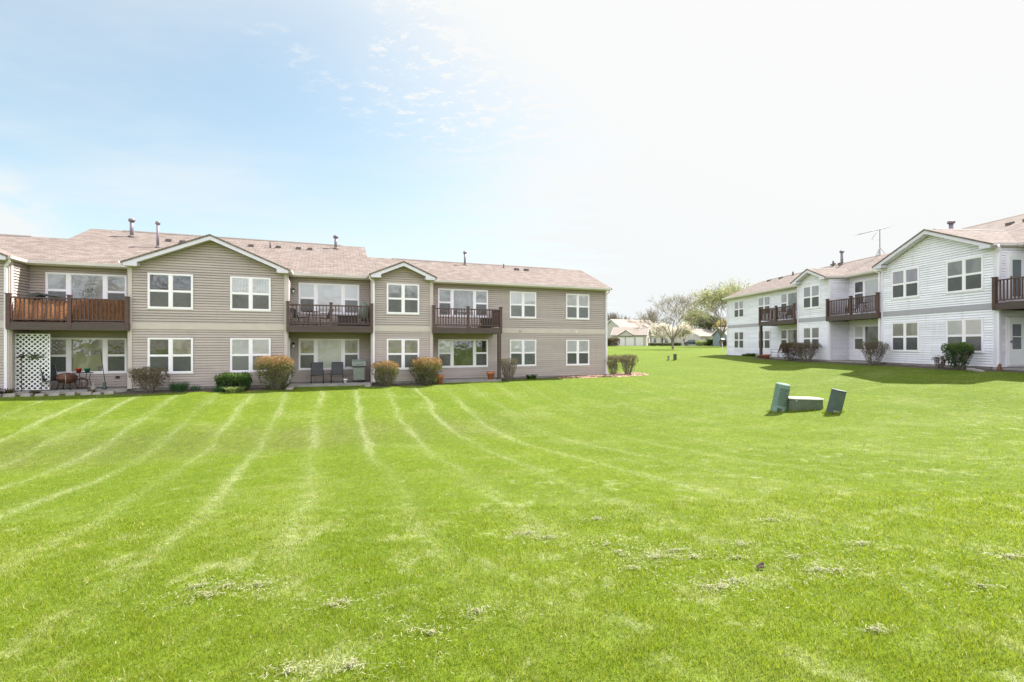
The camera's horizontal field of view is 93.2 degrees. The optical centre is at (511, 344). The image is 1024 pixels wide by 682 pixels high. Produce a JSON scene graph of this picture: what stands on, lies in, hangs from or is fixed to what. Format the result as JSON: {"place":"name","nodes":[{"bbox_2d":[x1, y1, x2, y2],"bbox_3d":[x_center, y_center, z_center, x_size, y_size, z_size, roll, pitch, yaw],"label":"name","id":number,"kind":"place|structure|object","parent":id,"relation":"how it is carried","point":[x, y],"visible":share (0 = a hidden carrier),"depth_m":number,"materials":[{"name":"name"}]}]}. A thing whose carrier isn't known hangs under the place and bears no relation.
{"place":"outdoors","nodes":[
{"label":"outdoors","id":0,"kind":"place"},
{"bbox_2d":[337,315,358,325],"bbox_3d":[-8.136,-1.173,23.971,0.990,0.510,0.540,0,0,-21],"label":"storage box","id":1,"kind":"object","parent":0,"point":[340,318],"visible":0.65,"depth_m":23.73,"materials":[{"name":"black plastic"}]},
{"bbox_2d":[359,302,368,325],"bbox_3d":[-7.459,-1.538,24.386,0.520,1.280,0.494,0,0,-17],"label":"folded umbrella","id":2,"kind":"object","parent":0,"point":[361,313],"visible":0.72,"depth_m":24.21,"materials":[{"name":"fabric"}]},
{"bbox_2d":[480,318,491,327],"bbox_3d":[-1.397,-1.173,26.080,0.540,0.510,0.540,0,0,-21],"label":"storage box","id":3,"kind":"object","parent":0,"point":[486,323],"visible":0.77,"depth_m":25.87,"materials":[{"name":"black plastic"}]},
{"bbox_2d":[0,346,1023,681],"bbox_3d":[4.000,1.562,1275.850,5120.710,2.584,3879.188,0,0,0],"label":"lawn ground","id":4,"kind":"structure","parent":0,"point":[698,366],"depth_m":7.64,"materials":[{"name":"green plant"}]},
{"bbox_2d":[0,388,14,394],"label":"plant","id":5,"kind":"object","parent":4,"relation":"on","point":[7,391],"visible":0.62,"depth_m":18.70,"materials":[{"name":"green plant"}]},
{"bbox_2d":[3,393,16,396],"bbox_3d":[-19.150,1.963,18.457,0.361,0.202,0.217,0,0,-25],"label":"edging stone","id":6,"kind":"object","parent":4,"relation":"on","point":[10,395],"visible":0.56,"depth_m":18.40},
{"bbox_2d":[18,354,24,391],"bbox_3d":[-19.397,1.182,19.144,0.200,1.620,0.190,0,0,0],"label":"garden light","id":7,"kind":"object","parent":4,"relation":"on","point":[21,356],"visible":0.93,"depth_m":19.13,"materials":[{"name":"black plastic"}]},
{"bbox_2d":[114,386,286,394],"bbox_3d":[-13.168,1.992,20.874,6.400,0.152,1.290,0,0,-21],"label":"soil bed","id":8,"kind":"object","parent":4,"relation":"on","point":[188,390],"visible":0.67,"depth_m":20.46,"materials":[{"name":"brown soil"}]},
{"bbox_2d":[128,366,169,392],"bbox_3d":[-14.977,1.472,19.976,1.749,1.200,1.240,0,0,10],"label":"shrub","id":9,"kind":"object","parent":8,"relation":"on","point":[155,373],"visible":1,"depth_m":19.78,"materials":[{"name":"brown plant"}]},
{"bbox_2d":[166,380,188,392],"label":"plant","id":10,"kind":"object","parent":8,"relation":"on","point":[177,387],"visible":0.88,"depth_m":20.25,"materials":[{"name":"green plant"}]},
{"bbox_2d":[213,385,225,391],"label":"plant","id":11,"kind":"object","parent":8,"relation":"on","point":[218,389],"visible":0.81,"depth_m":20.56,"materials":[{"name":"green plant"}]},
{"bbox_2d":[214,371,252,389],"bbox_3d":[-12.079,1.621,21.131,1.632,0.903,1.076,0,0,2],"label":"shrub","id":12,"kind":"object","parent":8,"relation":"on","point":[228,379],"visible":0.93,"depth_m":20.87,"materials":[{"name":"green plant"}]},
{"bbox_2d":[223,385,246,392],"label":"plant","id":13,"kind":"object","parent":8,"relation":"on","point":[235,389],"visible":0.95,"depth_m":20.45,"materials":[{"name":"green plant"}]},
{"bbox_2d":[253,354,295,389],"bbox_3d":[-10.519,1.238,21.604,1.742,1.690,1.418,0,0,-10],"label":"shrub","id":14,"kind":"object","parent":8,"relation":"on","point":[267,363],"visible":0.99,"depth_m":21.28,"materials":[{"name":"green plant"}]},
{"bbox_2d":[0,229,611,394],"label":"apartment building","id":15,"kind":"structure","parent":4,"relation":"on","point":[202,311],"depth_m":23.14,"materials":[{"name":"beige"}]},
{"bbox_2d":[15,334,50,389],"bbox_3d":[-19.274,0.692,19.441,1.110,2.260,0.113,0,0,-21],"label":"lattice panel","id":16,"kind":"object","parent":15,"relation":"attached to","point":[35,358],"visible":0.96,"depth_m":19.48,"materials":[{"name":"white plastic"}]},
{"bbox_2d":[25,292,64,321],"bbox_3d":[-18.980,-1.506,19.835,1.588,1.217,0.560,0,0,-21],"label":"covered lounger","id":17,"kind":"object","parent":15,"relation":"on","point":[37,294],"visible":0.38,"depth_m":19.55,"materials":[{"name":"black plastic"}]},
{"bbox_2d":[40,365,65,390],"bbox_3d":[-18.707,1.355,19.709,0.656,1.004,0.566,0,0,18],"label":"patio chair","id":18,"kind":"object","parent":15,"relation":"on","point":[54,374],"visible":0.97,"depth_m":19.75,"materials":[{"name":"black plastic"}]},
{"bbox_2d":[55,373,77,389],"bbox_3d":[-18.534,1.513,20.142,0.700,0.695,0.689,0,0,-17],"label":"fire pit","id":19,"kind":"object","parent":15,"relation":"on","point":[70,378],"visible":0.9,"depth_m":19.97,"materials":[{"name":"metal"}]},
{"bbox_2d":[13,299,124,321],"bbox_3d":[-17.925,-1.415,19.802,3.660,0.894,0.490,0,0,-21],"label":"privacy screen","id":20,"kind":"object","parent":15,"relation":"attached to","point":[78,309],"visible":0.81,"depth_m":19.74,"materials":[{"name":"brown wood"}]},
{"bbox_2d":[75,377,88,388],"bbox_3d":[-18.010,1.615,20.254,0.450,0.482,0.100,0,0,-29],"label":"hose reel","id":21,"kind":"object","parent":15,"relation":"on","point":[81,387],"visible":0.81,"depth_m":20.24,"materials":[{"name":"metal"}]},
{"bbox_2d":[71,372,93,389],"bbox_3d":[-17.727,1.503,19.986,0.690,0.718,0.690,0,0,-21],"label":"patio table","id":22,"kind":"object","parent":15,"relation":"on","point":[83,379],"visible":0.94,"depth_m":19.89,"materials":[{"name":"metal"}]},
{"bbox_2d":[45,272,126,300],"bbox_3d":[-18.304,-2.285,20.855,2.870,1.545,0.062,0,0,-21],"label":"window","id":23,"kind":"structure","parent":15,"relation":"in","point":[80,285],"depth_m":20.83,"materials":[{"name":"glass"}]},
{"bbox_2d":[45,338,126,373],"bbox_3d":[-18.304,0.484,20.855,2.870,1.565,0.062,0,0,-21],"label":"window","id":24,"kind":"structure","parent":15,"relation":"in","point":[68,354],"depth_m":20.88,"materials":[{"name":"glass"}]},
{"bbox_2d":[128,218,134,236],"bbox_3d":[-19.830,-6.045,25.232,0.391,1.070,0.391,0,0,0],"label":"vent pipe","id":25,"kind":"object","parent":15,"relation":"on","point":[131,220],"visible":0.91,"depth_m":25.16,"materials":[{"name":"grey metal"}]},
{"bbox_2d":[155,221,160,247],"bbox_3d":[-17.661,-5.446,24.125,0.276,1.420,0.276,0,0,0],"label":"vent pipe","id":26,"kind":"object","parent":15,"relation":"on","point":[157,223],"visible":0.91,"depth_m":24.07,"materials":[{"name":"grey metal"}]},
{"bbox_2d":[147,273,193,309],"bbox_3d":[-14.699,-2.285,20.845,1.710,1.545,0.062,0,0,-21],"label":"window","id":27,"kind":"structure","parent":15,"relation":"in","point":[167,291],"depth_m":20.81,"materials":[{"name":"white plastic"}]},
{"bbox_2d":[148,338,193,373],"bbox_3d":[-14.699,0.484,20.845,1.710,1.565,0.062,0,0,-21],"label":"window","id":28,"kind":"structure","parent":15,"relation":"in","point":[176,354],"depth_m":20.85,"materials":[{"name":"white plastic"}]},
{"bbox_2d":[229,276,271,311],"bbox_3d":[-11.836,-2.285,21.923,1.690,1.545,0.062,0,0,-21],"label":"window","id":29,"kind":"structure","parent":15,"relation":"in","point":[246,293],"depth_m":21.89,"materials":[{"name":"white plastic"}]},
{"bbox_2d":[230,338,270,372],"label":"window","id":30,"kind":"structure","parent":15,"relation":"in","point":[244,352],"depth_m":21.86,"materials":[{"name":"white plastic"}]},
{"bbox_2d":[289,338,290,379],"bbox_3d":[-10.671,0.747,23.252,0.115,2.090,0.880,0,0,-21],"label":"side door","id":31,"kind":"structure","parent":15,"relation":"in","point":[289,338],"depth_m":23.26,"materials":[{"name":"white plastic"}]},
{"bbox_2d":[289,280,290,324],"bbox_3d":[-10.671,-2.013,23.252,0.115,2.090,0.880,0,0,-21],"label":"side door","id":32,"kind":"structure","parent":15,"relation":"in","point":[289,280],"depth_m":23.26,"materials":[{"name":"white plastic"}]},
{"bbox_2d":[290,308,307,324],"bbox_3d":[-10.170,-1.314,23.120,0.656,0.835,0.566,0,0,1],"label":"patio chair","id":33,"kind":"object","parent":15,"relation":"on","point":[294,313],"visible":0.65,"depth_m":23.02,"materials":[{"name":"black plastic"}]},
{"bbox_2d":[311,362,323,383],"bbox_3d":[-9.381,1.355,23.296,0.566,1.004,0.656,0,0,-23],"label":"patio chair","id":34,"kind":"object","parent":15,"relation":"on","point":[317,369],"visible":0.99,"depth_m":23.48,"materials":[{"name":"black plastic"}]},
{"bbox_2d":[299,282,358,314],"bbox_3d":[-9.162,-2.285,24.297,2.910,1.545,0.062,0,0,-21],"label":"window","id":35,"kind":"structure","parent":15,"relation":"in","point":[309,293],"depth_m":24.28,"materials":[{"name":"grey glass"}]},
{"bbox_2d":[299,339,358,369],"bbox_3d":[-9.162,0.484,24.297,2.910,1.565,0.062,0,0,-21],"label":"window","id":36,"kind":"structure","parent":15,"relation":"in","point":[327,351],"depth_m":24.26,"materials":[{"name":"glass"}]},
{"bbox_2d":[333,235,338,248],"bbox_3d":[-10.576,-6.098,29.035,0.391,0.920,0.391,0,0,0],"label":"vent pipe","id":37,"kind":"object","parent":15,"relation":"on","point":[335,237],"visible":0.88,"depth_m":28.95,"materials":[{"name":"grey metal"}]},
{"bbox_2d":[331,362,342,382],"bbox_3d":[-8.522,1.355,23.587,0.566,1.004,0.656,0,0,-18],"label":"patio chair","id":38,"kind":"object","parent":15,"relation":"on","point":[336,368],"visible":0.98,"depth_m":23.79,"materials":[{"name":"black plastic"}]},
{"bbox_2d":[346,359,365,381],"bbox_3d":[-7.730,1.291,23.999,0.940,1.130,0.532,0,0,-21],"label":"barbecue grill","id":39,"kind":"object","parent":15,"relation":"on","point":[358,365],"visible":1,"depth_m":23.85,"materials":[{"name":"grey metal"}]},
{"bbox_2d":[354,368,363,379],"bbox_3d":[-7.527,1.446,23.830,0.440,0.540,0.048,0,0,-21],"label":"cabinet door","id":40,"kind":"structure","parent":39,"relation":"in","point":[358,373],"depth_m":23.82,"materials":[{"name":"grey metal"}]},
{"bbox_2d":[386,283,419,314],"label":"window","id":41,"kind":"structure","parent":15,"relation":"in","point":[402,299],"depth_m":24.29,"materials":[{"name":"grey glass"}]},
{"bbox_2d":[387,339,418,369],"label":"window","id":42,"kind":"structure","parent":15,"relation":"in","point":[401,351],"depth_m":24.29,"materials":[{"name":"white plastic"}]},
{"bbox_2d":[438,288,487,317],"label":"window","id":43,"kind":"structure","parent":15,"relation":"in","point":[447,298],"depth_m":26.71,"materials":[{"name":"grey glass"}]},
{"bbox_2d":[438,339,487,367],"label":"window","id":44,"kind":"structure","parent":15,"relation":"in","point":[453,353],"depth_m":26.73,"materials":[{"name":"glass"}]},
{"bbox_2d":[486,372,494,378],"bbox_3d":[-1.146,1.656,25.982,0.462,0.400,0.455,0,0,0],"label":"flower pot","id":45,"kind":"object","parent":15,"relation":"on","point":[490,375],"visible":0.98,"depth_m":25.83,"materials":[{"name":"ceramic"}]},
{"bbox_2d":[509,339,535,366],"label":"window","id":46,"kind":"structure","parent":15,"relation":"in","point":[524,351],"depth_m":27.97,"materials":[{"name":"glass"}]},
{"bbox_2d":[509,291,536,318],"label":"window","id":47,"kind":"structure","parent":15,"relation":"in","point":[522,305],"depth_m":27.95,"materials":[{"name":"white plastic"}]},
{"bbox_2d":[566,340,588,365],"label":"window","id":48,"kind":"structure","parent":15,"relation":"in","point":[577,351],"depth_m":29.20,"materials":[{"name":"white plastic"}]},
{"bbox_2d":[566,294,589,319],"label":"window","id":49,"kind":"structure","parent":15,"relation":"in","point":[577,305],"depth_m":29.20,"materials":[{"name":"white plastic"}]},
{"bbox_2d":[372,383,437,386],"bbox_3d":[-5.221,1.993,23.893,3.400,0.146,1.199,0,0,-21],"label":"soil bed","id":50,"kind":"object","parent":4,"relation":"on","point":[401,384],"visible":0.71,"depth_m":23.67,"materials":[{"name":"brown soil"}]},
{"bbox_2d":[370,360,399,386],"bbox_3d":[-6.096,1.398,23.291,1.372,1.374,1.195,0,0,-6],"label":"shrub","id":51,"kind":"object","parent":50,"relation":"on","point":[389,370],"visible":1,"depth_m":23.06,"materials":[{"name":"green plant"}]},
{"bbox_2d":[408,356,442,384],"bbox_3d":[-4.295,1.317,23.939,1.713,1.512,1.328,0,0,4],"label":"shrub","id":52,"kind":"object","parent":50,"relation":"on","point":[422,363],"visible":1,"depth_m":23.77,"materials":[{"name":"green plant"}]},
{"bbox_2d":[500,358,517,380],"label":"shrub","id":53,"kind":"object","parent":4,"relation":"on","point":[511,369],"visible":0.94,"depth_m":26.01,"materials":[{"name":"brown plant"}]},
{"bbox_2d":[8,499,1023,681],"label":"dry clippings","id":54,"kind":"object","parent":4,"relation":"on","point":[350,664],"visible":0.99,"depth_m":3.95,"materials":[{"name":"beige plant"}]},
{"bbox_2d":[501,377,556,379],"bbox_3d":[0.986,1.946,27.698,3.900,0.102,1.049,0,0,-21],"label":"soil bed","id":55,"kind":"object","parent":4,"relation":"on","point":[527,378],"visible":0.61,"depth_m":27.51,"materials":[{"name":"brown soil"}]},
{"bbox_2d":[556,372,648,378],"bbox_3d":[5.450,1.898,29.747,6.300,0.210,2.160,0,0,-21],"label":"mulch bed","id":56,"kind":"object","parent":4,"relation":"on","point":[626,375],"visible":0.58,"depth_m":28.97,"materials":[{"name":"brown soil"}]},
{"bbox_2d":[605,354,621,374],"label":"shrub","id":57,"kind":"object","parent":56,"relation":"on","point":[610,363],"visible":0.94,"depth_m":29.87,"materials":[{"name":"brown plant"}]},
{"bbox_2d":[618,354,638,373],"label":"shrub","id":58,"kind":"object","parent":56,"relation":"on","point":[625,361],"visible":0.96,"depth_m":30.13,"materials":[{"name":"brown plant"}]},
{"bbox_2d":[607,337,619,345],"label":"bush","id":59,"kind":"object","parent":4,"relation":"on","point":[612,341],"visible":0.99,"depth_m":105.58,"materials":[{"name":"brown plant"}]},
{"bbox_2d":[610,327,651,345],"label":"house","id":60,"kind":"structure","parent":4,"relation":"on","point":[631,336],"depth_m":118.16,"materials":[{"name":"beige"}]},
{"bbox_2d":[617,337,624,345],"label":"garage door","id":61,"kind":"structure","parent":60,"relation":"in","point":[622,339],"depth_m":118.62,"materials":[{"name":"white metal"}]},
{"bbox_2d":[626,337,633,345],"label":"garage door","id":62,"kind":"structure","parent":60,"relation":"in","point":[629,340],"depth_m":117.82,"materials":[{"name":"white metal"}]},
{"bbox_2d":[636,337,642,345],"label":"garage door","id":63,"kind":"structure","parent":60,"relation":"in","point":[639,340],"depth_m":116.91,"materials":[{"name":"white metal"}]},
{"bbox_2d":[607,319,657,338],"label":"house","id":64,"kind":"structure","parent":4,"relation":"on","point":[611,323],"depth_m":131.96,"materials":[{"name":"beige"}]},
{"bbox_2d":[642,306,664,322],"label":"bare tree","id":65,"kind":"object","parent":4,"relation":"on","point":[649,315],"visible":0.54,"depth_m":160.61,"materials":[{"name":"beige plant"}]},
{"bbox_2d":[648,321,671,345],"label":"blossom tree","id":66,"kind":"object","parent":4,"relation":"on","point":[659,333],"visible":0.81,"depth_m":111.38,"materials":[{"name":"grey plant"}]},
{"bbox_2d":[650,328,679,342],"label":"house","id":67,"kind":"structure","parent":4,"relation":"on","point":[653,340],"depth_m":125.93,"materials":[{"name":"beige"}]},
{"bbox_2d":[624,291,715,348],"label":"maple tree","id":68,"kind":"object","parent":4,"relation":"on","point":[682,302],"visible":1,"depth_m":74.45,"materials":[{"name":"white plant"}]},
{"bbox_2d":[670,321,694,345],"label":"blossom tree","id":69,"kind":"object","parent":4,"relation":"on","point":[683,332],"visible":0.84,"depth_m":109.27,"materials":[{"name":"grey plant"}]},
{"bbox_2d":[680,306,711,328],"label":"lime tree","id":70,"kind":"object","parent":4,"relation":"on","point":[693,316],"visible":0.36,"depth_m":141.82,"materials":[{"name":"green plant"}]},
{"bbox_2d":[680,329,714,345],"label":"house","id":71,"kind":"structure","parent":4,"relation":"on","point":[703,334],"depth_m":122.44,"materials":[{"name":"grey"}]},
{"bbox_2d":[695,340,708,345],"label":"bush","id":72,"kind":"object","parent":4,"relation":"on","point":[700,342],"visible":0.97,"depth_m":116.33,"materials":[{"name":"green plant"}]},
{"bbox_2d":[695,313,722,330],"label":"evergreen tree","id":73,"kind":"object","parent":4,"relation":"on","point":[709,325],"visible":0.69,"depth_m":127.21,"materials":[{"name":"green plant"}]},
{"bbox_2d":[711,327,726,345],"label":"house","id":74,"kind":"structure","parent":4,"relation":"on","point":[716,336],"depth_m":112.53,"materials":[{"name":"grey"}]},
{"bbox_2d":[687,278,751,346],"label":"poplar tree","id":75,"kind":"object","parent":4,"relation":"on","point":[709,299],"visible":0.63,"depth_m":93.60,"materials":[{"name":"green plant"}]},
{"bbox_2d":[713,317,726,327],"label":"golden shrub tree","id":76,"kind":"object","parent":4,"relation":"on","point":[718,323],"visible":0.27,"depth_m":116.63,"materials":[{"name":"yellow plant"}]},
{"bbox_2d":[702,282,739,322],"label":"poplar tree","id":77,"kind":"object","parent":4,"relation":"on","point":[719,300],"visible":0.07,"depth_m":105.78,"materials":[{"name":"green plant"}]},
{"bbox_2d":[667,359,844,413],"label":"grass tufts","id":78,"kind":"object","parent":4,"relation":"on","point":[785,411],"visible":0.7,"depth_m":16.67,"materials":[{"name":"green plant"}]},
{"bbox_2d":[770,382,790,412],"bbox_3d":[9.449,1.965,17.050,0.501,1.235,0.443,10,5,20],"label":"utility pedestal","id":79,"kind":"object","parent":4,"relation":"on","point":[780,397],"visible":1,"depth_m":16.89,"materials":[{"name":"green plastic"}]},
{"bbox_2d":[786,397,823,410],"bbox_3d":[10.224,2.167,17.000,1.092,0.615,0.763,0,0,10],"label":"utility cabinet","id":80,"kind":"object","parent":4,"relation":"on","point":[800,403],"visible":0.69,"depth_m":16.71,"materials":[{"name":"green metal"}]},
{"bbox_2d":[826,388,846,413],"bbox_3d":[10.530,1.952,15.771,0.422,0.990,0.339,11,6,14],"label":"utility pedestal","id":81,"kind":"object","parent":4,"relation":"on","point":[836,400],"visible":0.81,"depth_m":15.62,"materials":[{"name":"green plastic"}]},
{"bbox_2d":[722,213,1023,370],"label":"apartment building","id":82,"kind":"structure","parent":4,"relation":"on","point":[922,296],"depth_m":25.09,"materials":[{"name":"white"}]},
{"bbox_2d":[734,300,743,317],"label":"window","id":83,"kind":"structure","parent":82,"relation":"in","point":[738,305],"depth_m":43.36,"materials":[{"name":"white plastic"}]},
{"bbox_2d":[734,331,743,348],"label":"window","id":84,"kind":"structure","parent":82,"relation":"in","point":[738,336],"depth_m":43.36,"materials":[{"name":"white plastic"}]},
{"bbox_2d":[758,296,770,315],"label":"window","id":85,"kind":"structure","parent":82,"relation":"in","point":[763,302],"depth_m":39.57,"materials":[{"name":"white plastic"}]},
{"bbox_2d":[758,330,770,348],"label":"window","id":86,"kind":"structure","parent":82,"relation":"in","point":[766,333],"depth_m":39.32,"materials":[{"name":"white plastic"}]},
{"bbox_2d":[781,291,796,312],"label":"window","id":87,"kind":"structure","parent":82,"relation":"in","point":[787,299],"depth_m":36.56,"materials":[{"name":"white plastic"}]},
{"bbox_2d":[781,329,796,348],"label":"window","id":88,"kind":"structure","parent":82,"relation":"in","point":[787,335],"depth_m":36.56,"materials":[{"name":"grey glass"}]},
{"bbox_2d":[803,284,819,309],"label":"window","id":89,"kind":"structure","parent":82,"relation":"in","point":[811,294],"depth_m":32.16,"materials":[{"name":"glass"}]},
{"bbox_2d":[803,327,819,350],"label":"window","id":90,"kind":"structure","parent":82,"relation":"in","point":[811,335],"depth_m":32.13,"materials":[{"name":"white glass"}]},
{"bbox_2d":[839,250,843,265],"bbox_3d":[24.032,-6.287,35.253,0.391,1.170,0.391,0,0,0],"label":"vent pipe","id":91,"kind":"object","parent":82,"relation":"on","point":[841,252],"visible":0.88,"depth_m":35.20,"materials":[{"name":"grey metal"}]},
{"bbox_2d":[854,278,877,305],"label":"window","id":92,"kind":"structure","parent":82,"relation":"in","point":[867,287],"depth_m":29.33,"materials":[{"name":"white plastic"}]},
{"bbox_2d":[854,325,877,350],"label":"window","id":93,"kind":"structure","parent":82,"relation":"in","point":[862,333],"depth_m":29.37,"materials":[{"name":"white plastic"}]},
{"bbox_2d":[858,226,891,254],"bbox_3d":[24.332,-6.846,32.585,2.111,2.179,1.182,0,0,-8],"label":"roof antenna","id":94,"kind":"object","parent":82,"relation":"on","point":[879,239],"visible":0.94,"depth_m":32.65,"materials":[{"name":"metal"}]},
{"bbox_2d":[891,267,919,299],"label":"window","id":95,"kind":"structure","parent":82,"relation":"in","point":[905,284],"depth_m":25.12,"materials":[{"name":"white plastic"}]},
{"bbox_2d":[891,321,919,351],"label":"window","id":96,"kind":"structure","parent":82,"relation":"in","point":[905,336],"depth_m":25.12,"materials":[{"name":"grey glass"}]},
{"bbox_2d":[947,220,954,228],"bbox_3d":[23.985,-6.085,26.426,0.460,1.370,0.460,0,0,0],"label":"vent pipe","id":97,"kind":"object","parent":82,"relation":"on","point":[951,223],"visible":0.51,"depth_m":26.35,"materials":[{"name":"grey metal"}]},
{"bbox_2d":[945,318,983,352],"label":"window","id":98,"kind":"structure","parent":82,"relation":"in","point":[971,330],"depth_m":21.98,"materials":[{"name":"grey glass"}]},
{"bbox_2d":[946,255,984,293],"bbox_3d":[20.679,-3.166,22.128,0.062,1.545,1.740,0,0,-4],"label":"window","id":99,"kind":"structure","parent":82,"relation":"in","point":[966,274],"depth_m":22.05,"materials":[{"name":"grey glass"}]},
{"bbox_2d":[1005,317,1023,365],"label":"side door","id":100,"kind":"structure","parent":82,"relation":"in","point":[1014,332],"depth_m":20.72,"materials":[{"name":"white plastic"}]},
{"bbox_2d":[1005,253,1023,301],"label":"side door","id":101,"kind":"structure","parent":82,"relation":"in","point":[1014,263],"depth_m":20.72,"materials":[{"name":"white plastic"}]},
{"bbox_2d":[753,358,1023,372],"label":"soil bed","id":102,"kind":"object","parent":4,"relation":"on","point":[943,368],"visible":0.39,"depth_m":24.88,"materials":[{"name":"brown soil"}]},
{"bbox_2d":[780,341,803,360],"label":"shrub","id":103,"kind":"object","parent":102,"relation":"on","point":[787,351],"visible":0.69,"depth_m":33.10,"materials":[{"name":"brown plant"}]},
{"bbox_2d":[792,342,821,361],"bbox_3d":[19.047,0.499,31.421,1.960,1.422,1.314,0,0,1],"label":"shrub","id":104,"kind":"object","parent":102,"relation":"on","point":[813,351],"visible":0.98,"depth_m":31.24,"materials":[{"name":"brown plant"}]},
{"bbox_2d":[858,340,889,365],"bbox_3d":[19.380,0.481,26.015,1.532,1.472,1.286,0,0,2],"label":"shrub","id":105,"kind":"object","parent":102,"relation":"on","point":[869,353],"visible":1,"depth_m":25.89,"materials":[{"name":"brown plant"}]},
{"bbox_2d":[932,355,946,367],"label":"shrub","id":106,"kind":"object","parent":102,"relation":"on","point":[943,361],"visible":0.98,"depth_m":22.38,"materials":[{"name":"brown plant"}]},
{"bbox_2d":[941,342,974,369],"bbox_3d":[19.839,0.534,21.558,1.182,1.358,1.111,0,0,32],"label":"shrub","id":107,"kind":"object","parent":102,"relation":"on","point":[954,350],"visible":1,"depth_m":21.35,"materials":[{"name":"green plant"}]},
{"bbox_2d":[966,368,984,371],"bbox_3d":[19.746,1.082,20.622,0.312,0.147,0.650,0,0,11],"label":"splash block","id":108,"kind":"object","parent":102,"relation":"on","point":[974,369],"depth_m":20.52,"materials":[{"name":"concrete"}]},
{"bbox_2d":[0,0,1023,328],"label":"sky","id":109,"kind":"structure","parent":0,"point":[648,149],"materials":[{"name":"blue"}]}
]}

